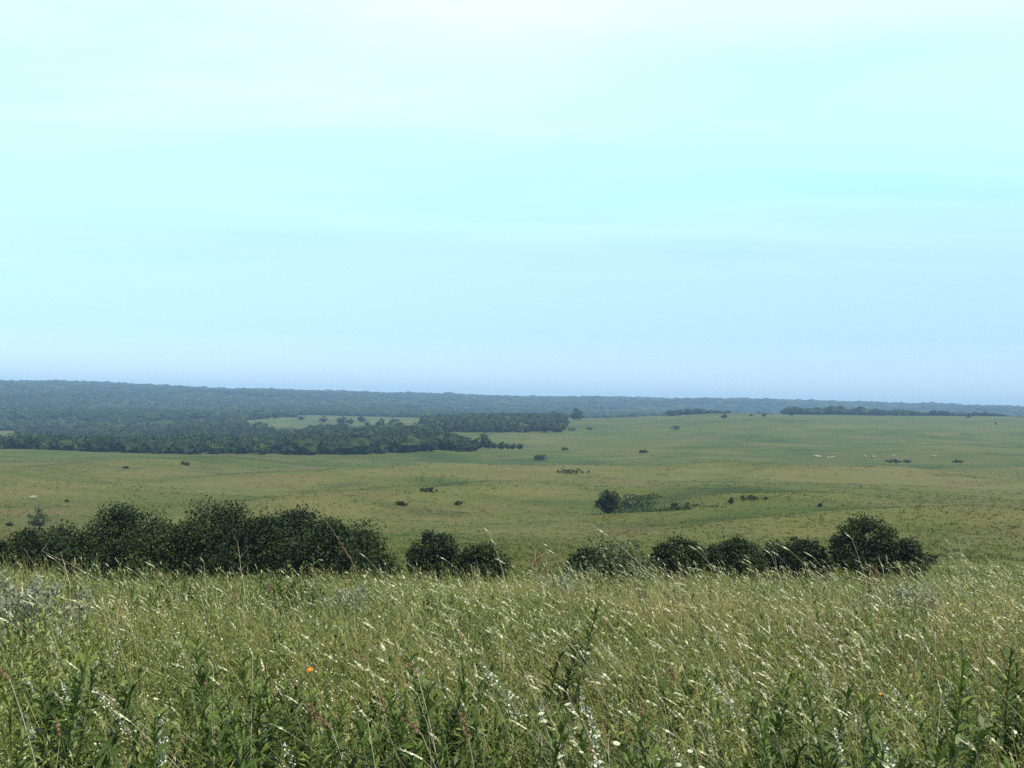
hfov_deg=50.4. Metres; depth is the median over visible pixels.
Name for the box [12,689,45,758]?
leafy forb
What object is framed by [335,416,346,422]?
tree
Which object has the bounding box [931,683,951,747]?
flower spike
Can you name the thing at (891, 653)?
seed stalk
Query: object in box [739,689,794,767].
leafy forb
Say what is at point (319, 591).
leafy forb
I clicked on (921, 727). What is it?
leafy forb
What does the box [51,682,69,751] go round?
leafy forb
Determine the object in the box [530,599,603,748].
leafy forb
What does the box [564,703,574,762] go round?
daisy
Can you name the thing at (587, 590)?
leafy forb
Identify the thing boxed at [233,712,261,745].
leafy forb
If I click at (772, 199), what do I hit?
sky
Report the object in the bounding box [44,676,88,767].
leafy forb
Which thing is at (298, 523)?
dark tree
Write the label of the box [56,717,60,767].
rusty seed stalk
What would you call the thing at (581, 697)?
flower spike
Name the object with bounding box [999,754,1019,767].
leafy forb
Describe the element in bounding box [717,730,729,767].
daisy
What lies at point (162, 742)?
flower spike
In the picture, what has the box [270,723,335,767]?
seed stalk
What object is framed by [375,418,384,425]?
tree
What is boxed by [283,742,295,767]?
flower spike
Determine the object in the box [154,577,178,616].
leafy forb
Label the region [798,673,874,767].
leafy forb
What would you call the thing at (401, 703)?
flower spike
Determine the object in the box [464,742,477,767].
leafy forb
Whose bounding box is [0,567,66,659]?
silvery bush
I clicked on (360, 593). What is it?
silvery bush
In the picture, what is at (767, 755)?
leafy forb
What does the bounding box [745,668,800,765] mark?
leafy forb
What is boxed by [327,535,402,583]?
dark tree
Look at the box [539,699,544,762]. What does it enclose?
flower spike
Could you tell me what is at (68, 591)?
leafy forb
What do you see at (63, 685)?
flower spike
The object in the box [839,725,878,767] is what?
leafy forb
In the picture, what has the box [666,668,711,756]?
rusty seed stalk
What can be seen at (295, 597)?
leafy forb
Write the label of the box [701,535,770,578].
dark tree
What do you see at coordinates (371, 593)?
leafy forb
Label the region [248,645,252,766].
seed stalk
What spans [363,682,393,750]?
leafy forb
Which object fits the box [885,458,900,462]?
meadow bush
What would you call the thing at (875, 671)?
seed stalk
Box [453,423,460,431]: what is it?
tree
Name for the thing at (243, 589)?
leafy forb
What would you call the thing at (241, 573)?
dry stalk
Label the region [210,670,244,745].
leafy forb
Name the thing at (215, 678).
leafy forb
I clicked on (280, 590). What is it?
leafy forb
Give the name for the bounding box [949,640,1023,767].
leafy forb
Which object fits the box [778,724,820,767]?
leafy forb
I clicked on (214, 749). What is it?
leafy forb
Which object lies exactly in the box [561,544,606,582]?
dark tree
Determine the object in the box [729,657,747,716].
flower spike
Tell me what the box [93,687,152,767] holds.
flower spike
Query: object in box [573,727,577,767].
daisy
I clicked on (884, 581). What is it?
dry stalk
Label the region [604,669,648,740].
leafy forb
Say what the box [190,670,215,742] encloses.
leafy forb
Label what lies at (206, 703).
leafy forb
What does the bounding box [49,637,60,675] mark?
flower spike
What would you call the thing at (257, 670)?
leafy forb
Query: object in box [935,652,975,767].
leafy forb
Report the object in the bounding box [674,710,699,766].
seed stalk
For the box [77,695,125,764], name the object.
leafy forb
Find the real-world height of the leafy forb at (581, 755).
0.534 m
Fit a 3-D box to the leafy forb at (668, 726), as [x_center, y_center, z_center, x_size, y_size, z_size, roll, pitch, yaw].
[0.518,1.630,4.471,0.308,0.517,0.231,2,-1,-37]
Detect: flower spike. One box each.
[21,712,40,767]
[23,675,59,738]
[31,724,38,767]
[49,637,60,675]
[51,622,109,696]
[60,683,81,767]
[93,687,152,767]
[94,641,119,723]
[157,719,167,766]
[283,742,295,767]
[394,685,412,733]
[480,661,555,767]
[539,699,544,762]
[580,686,587,753]
[587,707,603,767]
[600,642,645,714]
[665,738,691,767]
[704,674,761,743]
[706,723,719,765]
[721,686,728,756]
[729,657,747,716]
[817,661,847,755]
[833,728,846,766]
[883,739,895,767]
[888,682,931,739]
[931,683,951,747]
[934,631,940,699]
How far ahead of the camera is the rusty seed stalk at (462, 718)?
3.47 m
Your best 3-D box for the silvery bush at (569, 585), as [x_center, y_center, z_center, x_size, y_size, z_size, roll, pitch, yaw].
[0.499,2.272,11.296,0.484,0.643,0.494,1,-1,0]
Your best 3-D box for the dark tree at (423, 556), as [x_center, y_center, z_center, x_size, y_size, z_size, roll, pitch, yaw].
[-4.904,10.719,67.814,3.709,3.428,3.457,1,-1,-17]
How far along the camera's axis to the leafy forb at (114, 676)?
5.83 m
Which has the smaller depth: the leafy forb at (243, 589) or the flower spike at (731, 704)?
the flower spike at (731, 704)
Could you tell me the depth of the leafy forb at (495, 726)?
4.39 m
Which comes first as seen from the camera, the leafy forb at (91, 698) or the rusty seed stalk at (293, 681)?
the rusty seed stalk at (293, 681)
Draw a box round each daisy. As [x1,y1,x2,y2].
[538,712,551,767]
[541,719,555,767]
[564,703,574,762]
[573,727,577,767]
[613,741,620,765]
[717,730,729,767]
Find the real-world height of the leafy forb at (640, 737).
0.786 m
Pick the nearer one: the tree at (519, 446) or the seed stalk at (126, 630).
the seed stalk at (126, 630)
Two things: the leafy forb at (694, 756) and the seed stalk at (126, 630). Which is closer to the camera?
the leafy forb at (694, 756)
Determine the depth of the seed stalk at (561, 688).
3.61 m
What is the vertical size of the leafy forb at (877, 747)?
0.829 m
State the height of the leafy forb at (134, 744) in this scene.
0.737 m
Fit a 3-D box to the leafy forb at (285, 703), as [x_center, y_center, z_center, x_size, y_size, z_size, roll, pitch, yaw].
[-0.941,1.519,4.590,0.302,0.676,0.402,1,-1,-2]
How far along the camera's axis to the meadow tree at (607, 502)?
219.75 m
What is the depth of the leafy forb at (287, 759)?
4.15 m
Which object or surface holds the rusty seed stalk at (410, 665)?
on the ground at (796, 443)
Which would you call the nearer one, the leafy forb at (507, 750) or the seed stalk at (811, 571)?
the leafy forb at (507, 750)
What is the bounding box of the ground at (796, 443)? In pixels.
[0,395,1023,766]
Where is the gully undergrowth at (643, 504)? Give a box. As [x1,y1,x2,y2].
[598,492,725,512]
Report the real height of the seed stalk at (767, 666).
0.754 m
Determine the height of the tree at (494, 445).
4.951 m
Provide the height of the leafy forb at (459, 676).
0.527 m
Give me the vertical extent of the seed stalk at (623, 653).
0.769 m
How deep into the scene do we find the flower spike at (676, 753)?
3.62 m
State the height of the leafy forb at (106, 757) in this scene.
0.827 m
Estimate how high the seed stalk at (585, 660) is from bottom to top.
0.766 m
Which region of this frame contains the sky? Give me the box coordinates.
[0,0,1023,405]
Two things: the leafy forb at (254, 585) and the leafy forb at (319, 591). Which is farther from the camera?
the leafy forb at (254, 585)
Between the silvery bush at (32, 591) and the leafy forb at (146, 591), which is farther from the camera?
the leafy forb at (146, 591)
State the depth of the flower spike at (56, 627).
5.79 m
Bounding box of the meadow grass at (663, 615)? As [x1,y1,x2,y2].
[0,550,1023,767]
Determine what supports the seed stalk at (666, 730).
on the ground at (796, 443)
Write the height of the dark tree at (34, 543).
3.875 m
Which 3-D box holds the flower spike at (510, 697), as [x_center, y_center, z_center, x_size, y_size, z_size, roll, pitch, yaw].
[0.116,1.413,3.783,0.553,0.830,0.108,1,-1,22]
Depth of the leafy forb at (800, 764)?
4.01 m
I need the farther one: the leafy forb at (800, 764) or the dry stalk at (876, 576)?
the dry stalk at (876, 576)
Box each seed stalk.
[0,669,36,766]
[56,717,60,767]
[65,660,145,744]
[85,604,177,682]
[106,694,184,767]
[112,709,178,767]
[204,680,213,760]
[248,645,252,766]
[267,582,278,649]
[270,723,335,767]
[285,674,318,767]
[307,701,320,754]
[311,710,344,766]
[351,647,392,742]
[356,706,375,767]
[377,691,390,763]
[400,748,423,760]
[401,656,437,762]
[401,717,435,767]
[406,684,438,762]
[446,638,476,761]
[459,711,473,766]
[478,649,503,747]
[484,693,519,765]
[502,623,548,735]
[509,719,564,767]
[526,632,630,741]
[548,628,635,731]
[554,684,589,746]
[565,653,636,732]
[568,708,599,765]
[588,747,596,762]
[593,526,714,658]
[597,718,608,752]
[603,616,642,712]
[638,706,650,750]
[655,725,713,766]
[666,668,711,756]
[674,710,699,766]
[739,642,814,741]
[753,687,831,754]
[759,625,852,756]
[777,544,857,632]
[824,634,861,743]
[844,664,919,737]
[851,614,938,720]
[851,629,900,750]
[935,682,941,765]
[959,674,992,760]
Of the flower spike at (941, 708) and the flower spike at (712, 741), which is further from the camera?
the flower spike at (941, 708)
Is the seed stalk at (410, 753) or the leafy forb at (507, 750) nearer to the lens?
the seed stalk at (410, 753)
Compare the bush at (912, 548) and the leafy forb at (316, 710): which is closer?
the leafy forb at (316, 710)
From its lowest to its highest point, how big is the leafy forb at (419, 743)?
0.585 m
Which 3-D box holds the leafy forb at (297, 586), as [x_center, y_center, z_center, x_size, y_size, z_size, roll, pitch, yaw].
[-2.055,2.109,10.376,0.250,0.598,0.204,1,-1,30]
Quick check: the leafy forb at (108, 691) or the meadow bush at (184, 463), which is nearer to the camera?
the leafy forb at (108, 691)
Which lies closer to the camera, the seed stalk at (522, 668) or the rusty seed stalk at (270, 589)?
the seed stalk at (522, 668)
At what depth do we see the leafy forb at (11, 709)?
4.40 m
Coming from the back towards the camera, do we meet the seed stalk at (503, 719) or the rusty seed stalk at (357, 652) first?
the rusty seed stalk at (357, 652)
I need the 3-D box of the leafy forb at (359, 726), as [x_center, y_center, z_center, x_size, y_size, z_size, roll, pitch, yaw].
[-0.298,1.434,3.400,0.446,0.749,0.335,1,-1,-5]
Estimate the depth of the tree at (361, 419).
1595.55 m
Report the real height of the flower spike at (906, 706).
0.560 m
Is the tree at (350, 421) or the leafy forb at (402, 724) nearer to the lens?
the leafy forb at (402, 724)
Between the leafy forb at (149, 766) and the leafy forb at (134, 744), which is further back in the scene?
the leafy forb at (134, 744)
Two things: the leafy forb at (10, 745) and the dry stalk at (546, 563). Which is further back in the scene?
the dry stalk at (546, 563)
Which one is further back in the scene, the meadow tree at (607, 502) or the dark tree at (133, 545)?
the meadow tree at (607, 502)
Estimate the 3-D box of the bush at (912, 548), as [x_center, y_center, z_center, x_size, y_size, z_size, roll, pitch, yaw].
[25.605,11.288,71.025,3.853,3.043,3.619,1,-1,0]
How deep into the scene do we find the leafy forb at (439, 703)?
4.80 m
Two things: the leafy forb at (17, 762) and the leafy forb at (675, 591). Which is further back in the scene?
the leafy forb at (675, 591)
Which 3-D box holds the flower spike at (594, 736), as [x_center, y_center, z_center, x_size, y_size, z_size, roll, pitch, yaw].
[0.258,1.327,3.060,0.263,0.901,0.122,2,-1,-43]
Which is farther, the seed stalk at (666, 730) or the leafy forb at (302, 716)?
the leafy forb at (302, 716)
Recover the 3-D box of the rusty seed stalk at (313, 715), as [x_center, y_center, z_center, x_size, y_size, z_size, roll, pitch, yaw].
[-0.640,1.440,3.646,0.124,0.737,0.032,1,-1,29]
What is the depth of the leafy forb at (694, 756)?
4.09 m
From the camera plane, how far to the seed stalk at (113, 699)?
4.17 m
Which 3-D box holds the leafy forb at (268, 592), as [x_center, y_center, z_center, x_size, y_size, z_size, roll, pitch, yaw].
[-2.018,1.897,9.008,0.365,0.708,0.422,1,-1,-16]
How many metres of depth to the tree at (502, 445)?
734.01 m
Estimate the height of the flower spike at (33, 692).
0.594 m
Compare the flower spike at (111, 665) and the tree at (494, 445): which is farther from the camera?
the tree at (494, 445)
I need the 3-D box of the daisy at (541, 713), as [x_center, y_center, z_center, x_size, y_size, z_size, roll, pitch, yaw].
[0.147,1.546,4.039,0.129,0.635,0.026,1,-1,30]
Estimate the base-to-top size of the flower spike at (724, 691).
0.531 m
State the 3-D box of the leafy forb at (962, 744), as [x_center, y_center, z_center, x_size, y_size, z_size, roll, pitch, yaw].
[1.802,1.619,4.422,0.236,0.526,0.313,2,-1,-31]
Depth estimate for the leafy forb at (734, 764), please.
3.75 m
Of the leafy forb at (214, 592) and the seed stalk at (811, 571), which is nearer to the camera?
the seed stalk at (811, 571)
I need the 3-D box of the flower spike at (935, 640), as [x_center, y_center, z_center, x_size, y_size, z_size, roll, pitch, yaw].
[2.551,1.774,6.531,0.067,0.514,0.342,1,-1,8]
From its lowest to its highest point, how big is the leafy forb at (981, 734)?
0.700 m
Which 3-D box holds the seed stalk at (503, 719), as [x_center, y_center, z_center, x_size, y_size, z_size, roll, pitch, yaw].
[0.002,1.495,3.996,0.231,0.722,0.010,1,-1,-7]
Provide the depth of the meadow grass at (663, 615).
6.80 m
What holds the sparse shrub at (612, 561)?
on the ground at (796, 443)
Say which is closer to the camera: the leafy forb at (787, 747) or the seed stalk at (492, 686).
the leafy forb at (787, 747)
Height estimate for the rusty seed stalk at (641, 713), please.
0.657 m
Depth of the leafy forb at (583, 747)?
3.47 m
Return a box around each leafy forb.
[0,729,58,767]
[1,700,19,767]
[2,671,80,762]
[4,726,36,767]
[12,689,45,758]
[26,651,136,767]
[37,675,100,757]
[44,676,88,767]
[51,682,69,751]
[57,577,85,614]
[73,674,130,765]
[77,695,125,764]
[86,705,171,767]
[98,656,146,728]
[112,581,145,636]
[117,679,168,767]
[139,578,155,610]
[145,575,173,626]
[145,731,171,767]
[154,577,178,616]
[162,728,215,767]
[176,575,194,605]
[176,665,221,747]
[177,697,231,767]
[181,580,213,630]
[184,719,206,767]
[186,637,228,767]
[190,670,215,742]
[202,726,273,767]
[207,656,304,767]
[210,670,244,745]
[212,578,221,609]
[212,710,234,767]
[213,751,226,767]
[214,717,267,766]
[218,691,332,767]
[231,729,253,765]
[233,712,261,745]
[235,574,255,614]
[243,651,263,737]
[247,575,258,603]
[248,570,282,648]
[254,675,308,767]
[258,570,295,629]
[258,711,294,767]
[263,693,312,767]
[266,697,307,767]
[275,573,311,621]
[280,744,300,767]
[288,576,313,606]
[292,573,303,613]
[295,687,327,767]
[296,690,343,765]
[297,690,314,760]
[299,582,327,619]
[312,673,366,754]
[316,583,337,610]
[316,708,386,767]
[323,697,350,767]
[331,720,390,767]
[350,717,466,767]
[360,734,375,764]
[362,583,377,616]
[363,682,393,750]
[378,652,470,767]
[383,701,415,767]
[385,705,435,767]
[390,686,414,767]
[411,739,430,767]
[412,672,469,764]
[422,589,440,625]
[427,729,472,767]
[428,585,457,632]
[431,737,453,767]
[436,743,452,767]
[445,658,499,767]
[446,654,483,767]
[452,677,504,766]
[454,657,468,709]
[456,715,507,767]
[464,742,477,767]
[468,703,540,767]
[475,720,518,767]
[478,746,493,767]
[481,705,501,767]
[515,725,570,767]
[518,700,537,765]
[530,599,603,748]
[540,747,576,767]
[541,705,575,767]
[548,729,614,767]
[569,720,641,767]
[576,579,597,601]
[588,578,621,614]
[589,712,718,767]
[601,727,646,767]
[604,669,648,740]
[608,745,674,767]
[617,714,676,767]
[636,577,650,611]
[654,663,710,764]
[663,579,689,620]
[670,741,688,767]
[687,729,729,767]
[694,584,723,637]
[727,745,772,767]
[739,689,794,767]
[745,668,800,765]
[749,707,784,767]
[771,685,813,767]
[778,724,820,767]
[780,675,858,767]
[787,739,828,767]
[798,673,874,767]
[813,692,951,767]
[832,728,875,767]
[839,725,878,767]
[854,743,916,767]
[899,713,998,767]
[913,722,972,767]
[933,726,981,767]
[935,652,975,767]
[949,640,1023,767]
[981,639,1023,767]
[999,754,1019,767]
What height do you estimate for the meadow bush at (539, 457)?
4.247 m
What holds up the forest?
on the ground at (796, 443)
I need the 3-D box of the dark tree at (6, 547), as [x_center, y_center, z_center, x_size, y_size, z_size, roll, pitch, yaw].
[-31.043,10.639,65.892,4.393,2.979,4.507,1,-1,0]
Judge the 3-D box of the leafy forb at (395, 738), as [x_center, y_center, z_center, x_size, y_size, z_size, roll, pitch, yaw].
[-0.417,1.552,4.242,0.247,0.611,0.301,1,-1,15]
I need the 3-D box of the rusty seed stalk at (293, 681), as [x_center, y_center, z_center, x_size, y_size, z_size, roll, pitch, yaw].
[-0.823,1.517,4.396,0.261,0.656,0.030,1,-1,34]
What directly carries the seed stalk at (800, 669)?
on the ground at (796, 443)
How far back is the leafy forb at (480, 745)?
3.75 m
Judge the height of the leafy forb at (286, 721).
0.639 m
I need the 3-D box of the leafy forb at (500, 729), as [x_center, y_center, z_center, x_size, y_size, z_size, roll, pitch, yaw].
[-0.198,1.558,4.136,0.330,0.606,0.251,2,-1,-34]
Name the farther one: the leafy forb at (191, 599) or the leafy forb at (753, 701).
the leafy forb at (191, 599)
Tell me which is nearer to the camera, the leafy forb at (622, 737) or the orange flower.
the orange flower
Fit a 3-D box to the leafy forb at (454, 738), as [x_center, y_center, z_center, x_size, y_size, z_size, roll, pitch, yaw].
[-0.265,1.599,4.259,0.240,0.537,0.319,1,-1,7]
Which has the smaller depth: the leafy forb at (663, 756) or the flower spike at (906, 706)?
the leafy forb at (663, 756)
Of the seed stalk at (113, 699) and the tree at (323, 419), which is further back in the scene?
the tree at (323, 419)
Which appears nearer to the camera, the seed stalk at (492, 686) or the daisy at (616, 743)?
the daisy at (616, 743)
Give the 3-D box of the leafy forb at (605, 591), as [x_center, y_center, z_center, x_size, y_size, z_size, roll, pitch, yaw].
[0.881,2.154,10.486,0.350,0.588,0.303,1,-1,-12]
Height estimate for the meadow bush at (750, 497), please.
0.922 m
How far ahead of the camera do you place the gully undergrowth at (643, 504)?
243.99 m
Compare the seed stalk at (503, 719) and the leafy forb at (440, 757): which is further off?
the seed stalk at (503, 719)
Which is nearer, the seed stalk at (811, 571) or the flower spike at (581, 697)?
the flower spike at (581, 697)
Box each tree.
[0,537,36,580]
[8,519,118,580]
[27,507,51,527]
[64,497,200,580]
[152,493,274,581]
[221,503,336,579]
[292,516,393,580]
[319,416,327,421]
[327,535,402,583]
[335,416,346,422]
[345,418,353,423]
[357,416,365,421]
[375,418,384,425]
[404,529,460,582]
[449,541,513,583]
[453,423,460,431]
[480,436,492,448]
[489,442,496,448]
[496,441,507,448]
[516,443,522,448]
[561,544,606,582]
[570,408,583,419]
[594,489,622,513]
[618,494,637,506]
[646,532,709,580]
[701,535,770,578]
[823,511,905,579]
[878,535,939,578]
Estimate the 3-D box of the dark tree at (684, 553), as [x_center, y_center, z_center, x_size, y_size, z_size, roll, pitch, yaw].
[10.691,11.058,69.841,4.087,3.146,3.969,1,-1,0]
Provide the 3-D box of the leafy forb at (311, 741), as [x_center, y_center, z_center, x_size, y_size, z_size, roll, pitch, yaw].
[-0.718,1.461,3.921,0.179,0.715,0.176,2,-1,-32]
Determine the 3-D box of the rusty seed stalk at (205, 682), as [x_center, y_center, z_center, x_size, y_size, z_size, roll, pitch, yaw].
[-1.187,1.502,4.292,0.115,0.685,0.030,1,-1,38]
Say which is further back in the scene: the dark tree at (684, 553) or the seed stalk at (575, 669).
the dark tree at (684, 553)
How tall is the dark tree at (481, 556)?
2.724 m
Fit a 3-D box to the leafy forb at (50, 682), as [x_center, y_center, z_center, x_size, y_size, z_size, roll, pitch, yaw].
[-1.971,1.520,4.620,0.394,0.662,0.296,1,-1,13]
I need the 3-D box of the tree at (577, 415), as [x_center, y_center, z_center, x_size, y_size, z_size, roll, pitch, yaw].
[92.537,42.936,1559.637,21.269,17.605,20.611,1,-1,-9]
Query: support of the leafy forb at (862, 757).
on the ground at (796, 443)
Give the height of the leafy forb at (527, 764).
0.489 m
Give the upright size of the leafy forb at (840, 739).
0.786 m
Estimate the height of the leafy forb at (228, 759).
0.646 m
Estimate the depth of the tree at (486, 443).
747.78 m
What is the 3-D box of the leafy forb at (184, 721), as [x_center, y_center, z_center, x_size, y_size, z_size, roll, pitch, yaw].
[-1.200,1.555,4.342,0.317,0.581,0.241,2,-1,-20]
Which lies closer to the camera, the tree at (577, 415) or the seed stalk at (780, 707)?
the seed stalk at (780, 707)
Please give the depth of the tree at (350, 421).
1546.10 m
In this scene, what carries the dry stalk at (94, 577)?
on the ground at (796, 443)
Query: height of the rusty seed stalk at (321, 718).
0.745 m
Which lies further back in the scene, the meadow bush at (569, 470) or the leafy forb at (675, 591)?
the meadow bush at (569, 470)
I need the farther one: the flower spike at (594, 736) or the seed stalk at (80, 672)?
the seed stalk at (80, 672)
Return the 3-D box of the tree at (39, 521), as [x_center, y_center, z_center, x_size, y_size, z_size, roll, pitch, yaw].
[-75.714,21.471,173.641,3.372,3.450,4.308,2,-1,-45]
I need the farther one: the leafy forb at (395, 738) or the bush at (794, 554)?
the bush at (794, 554)
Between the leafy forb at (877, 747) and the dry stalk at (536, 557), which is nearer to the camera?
the leafy forb at (877, 747)
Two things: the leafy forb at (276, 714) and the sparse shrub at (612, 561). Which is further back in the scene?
the sparse shrub at (612, 561)
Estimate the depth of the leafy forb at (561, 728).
3.51 m
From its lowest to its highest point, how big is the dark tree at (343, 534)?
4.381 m
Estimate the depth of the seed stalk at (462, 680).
4.84 m
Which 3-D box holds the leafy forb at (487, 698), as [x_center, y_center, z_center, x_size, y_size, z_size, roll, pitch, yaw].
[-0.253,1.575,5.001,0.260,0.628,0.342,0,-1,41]
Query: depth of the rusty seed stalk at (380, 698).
4.43 m
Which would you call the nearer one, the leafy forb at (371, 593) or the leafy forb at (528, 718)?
the leafy forb at (528, 718)
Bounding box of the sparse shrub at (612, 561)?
[555,535,670,593]
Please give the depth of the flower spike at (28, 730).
4.10 m
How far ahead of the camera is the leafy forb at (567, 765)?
4.17 m
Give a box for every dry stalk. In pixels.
[44,541,146,619]
[232,535,253,610]
[312,488,373,613]
[528,545,546,583]
[540,547,553,582]
[859,564,882,596]
[878,557,895,599]
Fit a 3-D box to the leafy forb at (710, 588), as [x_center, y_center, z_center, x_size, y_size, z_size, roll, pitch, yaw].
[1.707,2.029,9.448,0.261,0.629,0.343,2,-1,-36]
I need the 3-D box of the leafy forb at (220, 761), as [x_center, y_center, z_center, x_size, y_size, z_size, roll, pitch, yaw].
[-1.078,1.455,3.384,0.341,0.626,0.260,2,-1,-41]
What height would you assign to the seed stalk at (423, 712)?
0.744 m
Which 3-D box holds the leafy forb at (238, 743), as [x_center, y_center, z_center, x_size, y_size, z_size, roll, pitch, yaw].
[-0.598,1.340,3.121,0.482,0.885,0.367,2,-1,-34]
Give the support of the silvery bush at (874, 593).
on the ground at (796, 443)
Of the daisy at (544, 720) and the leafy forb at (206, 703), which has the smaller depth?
the leafy forb at (206, 703)
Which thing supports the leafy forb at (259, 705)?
on the ground at (796, 443)
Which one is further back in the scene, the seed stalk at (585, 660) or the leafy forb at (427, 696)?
the seed stalk at (585, 660)
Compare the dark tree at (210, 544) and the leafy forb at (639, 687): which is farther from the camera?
the dark tree at (210, 544)
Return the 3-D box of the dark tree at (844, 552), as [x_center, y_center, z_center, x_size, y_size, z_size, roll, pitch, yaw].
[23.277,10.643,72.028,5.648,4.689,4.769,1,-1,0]
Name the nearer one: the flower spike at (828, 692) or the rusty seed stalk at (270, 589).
the flower spike at (828, 692)
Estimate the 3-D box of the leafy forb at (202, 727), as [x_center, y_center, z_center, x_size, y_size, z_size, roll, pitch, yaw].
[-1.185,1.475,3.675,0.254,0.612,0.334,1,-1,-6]
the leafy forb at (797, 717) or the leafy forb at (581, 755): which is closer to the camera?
the leafy forb at (581, 755)
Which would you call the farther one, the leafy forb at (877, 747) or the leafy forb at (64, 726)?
the leafy forb at (64, 726)
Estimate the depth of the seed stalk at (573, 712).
3.29 m
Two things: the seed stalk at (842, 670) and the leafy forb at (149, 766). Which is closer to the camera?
the leafy forb at (149, 766)
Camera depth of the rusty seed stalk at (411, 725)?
3.46 m
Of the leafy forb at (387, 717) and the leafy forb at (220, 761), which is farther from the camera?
the leafy forb at (387, 717)
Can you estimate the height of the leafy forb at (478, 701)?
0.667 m
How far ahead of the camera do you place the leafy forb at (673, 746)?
3.91 m
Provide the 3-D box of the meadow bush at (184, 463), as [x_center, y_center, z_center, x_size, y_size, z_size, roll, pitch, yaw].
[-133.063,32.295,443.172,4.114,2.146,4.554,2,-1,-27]
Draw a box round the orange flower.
[307,667,312,764]
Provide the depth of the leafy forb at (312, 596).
9.40 m
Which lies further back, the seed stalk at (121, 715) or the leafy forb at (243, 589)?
the leafy forb at (243, 589)
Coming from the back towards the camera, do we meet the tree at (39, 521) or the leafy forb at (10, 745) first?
the tree at (39, 521)
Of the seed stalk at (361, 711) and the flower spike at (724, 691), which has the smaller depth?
the seed stalk at (361, 711)
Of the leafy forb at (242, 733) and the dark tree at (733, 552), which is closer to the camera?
the leafy forb at (242, 733)
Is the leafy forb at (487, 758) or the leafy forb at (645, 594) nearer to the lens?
the leafy forb at (487, 758)
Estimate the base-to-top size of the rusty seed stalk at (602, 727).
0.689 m
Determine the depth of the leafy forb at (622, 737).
4.62 m
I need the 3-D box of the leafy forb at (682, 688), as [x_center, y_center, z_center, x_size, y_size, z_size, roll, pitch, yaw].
[0.821,1.634,5.191,0.297,0.604,0.244,1,-1,5]
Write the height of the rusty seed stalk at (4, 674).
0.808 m
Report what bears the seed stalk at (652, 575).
on the ground at (796, 443)
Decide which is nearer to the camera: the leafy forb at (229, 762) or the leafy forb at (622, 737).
the leafy forb at (229, 762)
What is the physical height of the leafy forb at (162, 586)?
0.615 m
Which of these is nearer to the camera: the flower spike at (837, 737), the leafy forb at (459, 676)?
the flower spike at (837, 737)
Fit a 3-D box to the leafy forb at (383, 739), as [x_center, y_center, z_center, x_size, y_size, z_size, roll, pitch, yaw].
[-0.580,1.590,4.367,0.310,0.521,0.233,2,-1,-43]
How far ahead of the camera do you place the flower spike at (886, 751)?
3.06 m
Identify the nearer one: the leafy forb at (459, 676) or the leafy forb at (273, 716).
the leafy forb at (273, 716)
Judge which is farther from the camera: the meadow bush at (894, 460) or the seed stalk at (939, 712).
the meadow bush at (894, 460)
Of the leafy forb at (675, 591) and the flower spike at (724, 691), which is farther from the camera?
the leafy forb at (675, 591)
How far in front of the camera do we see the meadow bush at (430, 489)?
255.47 m
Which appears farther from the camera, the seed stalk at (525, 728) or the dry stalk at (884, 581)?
the dry stalk at (884, 581)
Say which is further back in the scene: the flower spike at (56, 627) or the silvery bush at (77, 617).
the silvery bush at (77, 617)
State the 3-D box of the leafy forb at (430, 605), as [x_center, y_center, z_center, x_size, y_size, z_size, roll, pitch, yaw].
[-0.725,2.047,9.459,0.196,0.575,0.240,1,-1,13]
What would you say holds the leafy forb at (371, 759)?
on the ground at (796, 443)
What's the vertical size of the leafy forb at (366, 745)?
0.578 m
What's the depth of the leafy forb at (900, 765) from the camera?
3.63 m
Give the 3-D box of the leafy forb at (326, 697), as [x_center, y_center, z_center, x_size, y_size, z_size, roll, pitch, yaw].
[-0.765,1.571,4.724,0.310,0.569,0.236,1,-1,18]
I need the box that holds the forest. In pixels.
[0,379,1023,454]
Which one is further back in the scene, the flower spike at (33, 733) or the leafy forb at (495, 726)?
the leafy forb at (495, 726)
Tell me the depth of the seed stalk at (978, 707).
4.43 m
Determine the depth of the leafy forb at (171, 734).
4.33 m
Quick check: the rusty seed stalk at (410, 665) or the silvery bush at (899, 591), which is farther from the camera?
the silvery bush at (899, 591)
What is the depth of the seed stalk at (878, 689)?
4.78 m
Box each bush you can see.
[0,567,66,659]
[7,583,97,658]
[181,461,189,464]
[316,580,373,625]
[395,501,407,505]
[420,487,437,491]
[534,454,547,459]
[537,570,575,603]
[556,468,589,473]
[741,495,768,500]
[760,536,834,578]
[844,583,895,623]
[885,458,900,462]
[886,576,940,630]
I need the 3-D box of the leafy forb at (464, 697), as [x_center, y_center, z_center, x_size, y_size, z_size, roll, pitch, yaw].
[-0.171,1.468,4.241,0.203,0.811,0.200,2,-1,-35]
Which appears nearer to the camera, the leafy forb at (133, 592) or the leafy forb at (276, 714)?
the leafy forb at (276, 714)
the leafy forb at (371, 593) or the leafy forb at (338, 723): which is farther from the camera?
the leafy forb at (371, 593)
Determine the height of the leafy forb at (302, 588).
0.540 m
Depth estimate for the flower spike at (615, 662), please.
6.00 m
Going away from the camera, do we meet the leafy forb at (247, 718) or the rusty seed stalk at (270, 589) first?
the leafy forb at (247, 718)
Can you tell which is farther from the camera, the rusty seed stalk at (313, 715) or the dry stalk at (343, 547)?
the dry stalk at (343, 547)

